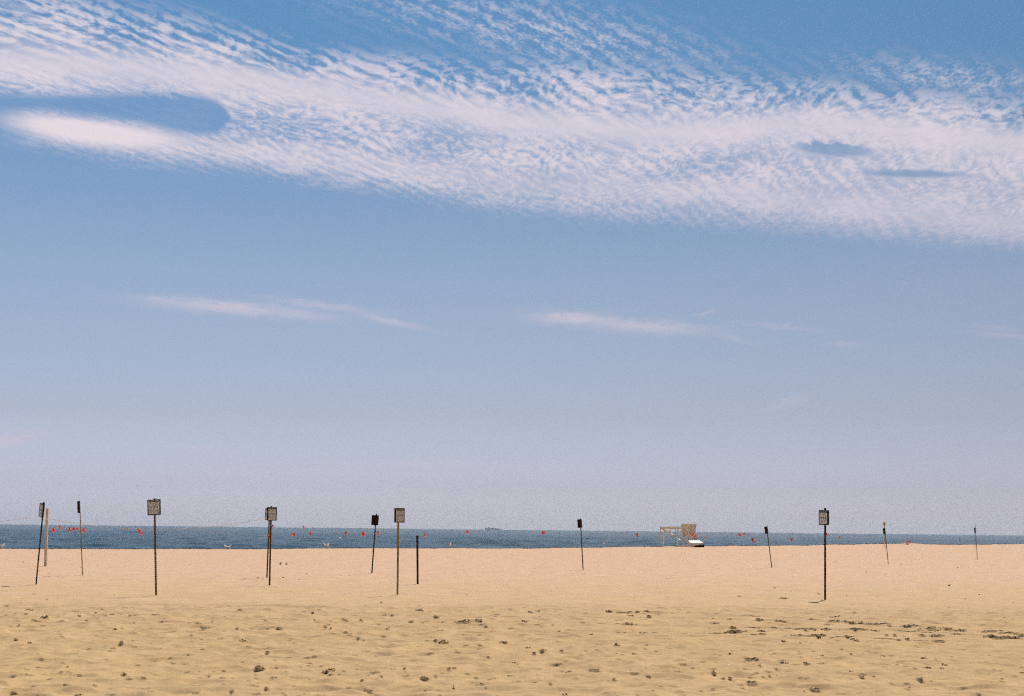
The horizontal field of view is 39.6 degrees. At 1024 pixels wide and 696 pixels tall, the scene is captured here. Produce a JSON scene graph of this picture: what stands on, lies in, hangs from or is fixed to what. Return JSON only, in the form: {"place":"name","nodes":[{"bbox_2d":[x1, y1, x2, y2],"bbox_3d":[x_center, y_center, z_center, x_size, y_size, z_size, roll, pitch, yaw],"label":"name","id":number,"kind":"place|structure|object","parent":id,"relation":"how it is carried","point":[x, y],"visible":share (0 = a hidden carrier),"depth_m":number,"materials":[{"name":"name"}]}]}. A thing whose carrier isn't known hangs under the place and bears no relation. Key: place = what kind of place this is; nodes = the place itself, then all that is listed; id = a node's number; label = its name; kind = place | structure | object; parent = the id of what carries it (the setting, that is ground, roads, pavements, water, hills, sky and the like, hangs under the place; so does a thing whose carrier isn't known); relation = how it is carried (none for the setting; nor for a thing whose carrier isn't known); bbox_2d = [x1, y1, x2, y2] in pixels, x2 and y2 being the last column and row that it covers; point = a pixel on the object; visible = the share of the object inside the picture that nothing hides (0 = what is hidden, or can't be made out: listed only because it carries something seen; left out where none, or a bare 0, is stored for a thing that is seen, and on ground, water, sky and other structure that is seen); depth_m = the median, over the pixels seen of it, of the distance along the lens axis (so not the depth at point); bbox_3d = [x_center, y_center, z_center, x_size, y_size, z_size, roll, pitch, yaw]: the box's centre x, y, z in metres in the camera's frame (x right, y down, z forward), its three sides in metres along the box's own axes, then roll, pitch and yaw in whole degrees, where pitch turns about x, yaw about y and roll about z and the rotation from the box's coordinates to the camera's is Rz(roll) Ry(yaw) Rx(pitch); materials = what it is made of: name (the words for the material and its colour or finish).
{"place":"outdoors","nodes":[
{"label":"outdoors","id":0,"kind":"place"},
{"bbox_2d":[2,552,1013,685],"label":"dried wrack bits","id":1,"kind":"object","parent":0,"point":[535,610],"visible":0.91,"depth_m":37.09,"materials":[{"name":"brown plant"}]},
{"bbox_2d":[0,543,1023,695],"bbox_3d":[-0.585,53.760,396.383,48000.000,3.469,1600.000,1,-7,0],"label":"sand beach","id":2,"kind":"structure","parent":0,"point":[674,657],"depth_m":25.49,"materials":[{"name":"beige sand"}]},
{"bbox_2d":[35,502,44,584],"bbox_3d":[-12.991,5.543,39.014,0.075,2.624,0.307,8,-9,-35],"label":"signpost","id":3,"kind":"object","parent":2,"relation":"on","point":[41,509],"visible":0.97,"depth_m":39.04,"materials":[{"name":"black metal"}]},
{"bbox_2d":[47,518,263,529],"bbox_3d":[-10.136,5.251,42.625,0.755,0.386,8.996,-4,-9,33],"label":"rope","id":4,"kind":"object","parent":3,"relation":"attached to","point":[153,529],"visible":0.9,"depth_m":41.59,"materials":[{"name":"fabric"}]},
{"bbox_2d":[44,508,48,565],"bbox_3d":[-18.531,7.736,56.584,0.104,2.695,0.106,-1,-7,0],"label":"timber post","id":5,"kind":"object","parent":2,"relation":"on","point":[46,538],"visible":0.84,"depth_m":56.59,"materials":[{"name":"wood"}]},
{"bbox_2d":[77,501,82,574],"bbox_3d":[-14.092,6.396,46.455,0.075,2.802,0.307,-3,-7,-11],"label":"signpost","id":6,"kind":"object","parent":2,"relation":"on","point":[78,507],"visible":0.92,"depth_m":46.46,"materials":[{"name":"metal"}]},
{"bbox_2d":[147,498,160,594],"bbox_3d":[-8.488,4.911,33.821,0.307,2.664,0.076,-3,-7,-2],"label":"signpost","id":7,"kind":"object","parent":2,"relation":"on","point":[154,506],"visible":0.97,"depth_m":33.92,"materials":[{"name":"metal"}]},
{"bbox_2d":[265,508,269,577],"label":"signpost","id":8,"kind":"object","parent":2,"relation":"on","point":[268,541],"visible":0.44,"depth_m":46.46,"materials":[{"name":"metal"}]},
{"bbox_2d":[267,506,276,584],"bbox_3d":[-6.836,5.788,40.309,0.307,2.597,0.075,7,-10,-44],"label":"signpost","id":9,"kind":"object","parent":2,"relation":"on","point":[271,513],"visible":0.94,"depth_m":40.37,"materials":[{"name":"metal"}]},
{"bbox_2d":[371,514,378,572],"bbox_3d":[-5.088,7.342,52.122,0.075,2.544,0.307,-3,-10,42],"label":"signpost","id":10,"kind":"object","parent":2,"relation":"on","point":[375,520],"visible":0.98,"depth_m":52.17,"materials":[{"name":"black metal"}]},
{"bbox_2d":[394,508,404,594],"bbox_3d":[-2.845,5.280,35.678,0.075,2.521,0.307,-7,-10,43],"label":"signpost","id":11,"kind":"object","parent":2,"relation":"on","point":[399,515],"visible":0.95,"depth_m":35.73,"materials":[{"name":"metal"}]},
{"bbox_2d":[416,536,418,583],"bbox_3d":[-2.821,6.534,42.473,0.072,1.847,0.074,-1,-7,0],"label":"steel post","id":12,"kind":"object","parent":2,"relation":"on","point":[417,556],"visible":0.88,"depth_m":42.48,"materials":[{"name":"grey metal"}]},
{"bbox_2d":[0,543,990,548],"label":"wrack line","id":13,"kind":"object","parent":2,"relation":"on","point":[600,547],"visible":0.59,"depth_m":139.64,"materials":[{"name":"brown plant"}]},
{"bbox_2d":[5,595,1023,694],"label":"damp sand crumbs","id":14,"kind":"object","parent":2,"relation":"on","point":[609,611],"visible":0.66,"depth_m":23.25,"materials":[{"name":"brown sand"}]},
{"bbox_2d":[577,518,583,569],"bbox_3d":[2.895,8.369,59.331,0.075,2.506,0.307,-7,-8,31],"label":"signpost","id":15,"kind":"object","parent":2,"relation":"on","point":[579,522],"visible":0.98,"depth_m":59.36,"materials":[{"name":"metal"}]},
{"bbox_2d":[660,524,703,546],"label":"lifeguard stand","id":16,"kind":"object","parent":2,"relation":"on","point":[688,530],"visible":0.88,"depth_m":150.59,"materials":[{"name":"beige paint"}]},
{"bbox_2d":[764,526,771,567],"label":"signpost","id":17,"kind":"object","parent":2,"relation":"on","point":[766,529],"visible":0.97,"depth_m":66.67,"materials":[{"name":"metal"}]},
{"bbox_2d":[819,508,828,599],"bbox_3d":[7.721,5.276,35.159,0.075,2.625,0.307,6,-9,-33],"label":"signpost","id":18,"kind":"object","parent":2,"relation":"on","point":[824,517],"visible":0.95,"depth_m":35.20,"materials":[{"name":"black metal"}]},
{"bbox_2d":[883,528,888,563],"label":"signpost","id":19,"kind":"object","parent":2,"relation":"on","point":[884,531],"visible":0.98,"depth_m":77.56,"materials":[{"name":"metal"}]},
{"bbox_2d":[0,524,1023,548],"bbox_3d":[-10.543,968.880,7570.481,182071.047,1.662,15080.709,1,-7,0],"label":"sea","id":20,"kind":"structure","parent":0,"point":[22,536],"depth_m":457.02,"materials":[{"name":"liquid"}]},
{"bbox_2d":[0,0,1023,534],"label":"sky","id":21,"kind":"structure","parent":0,"point":[610,265],"materials":[{"name":"blue"}]}
]}

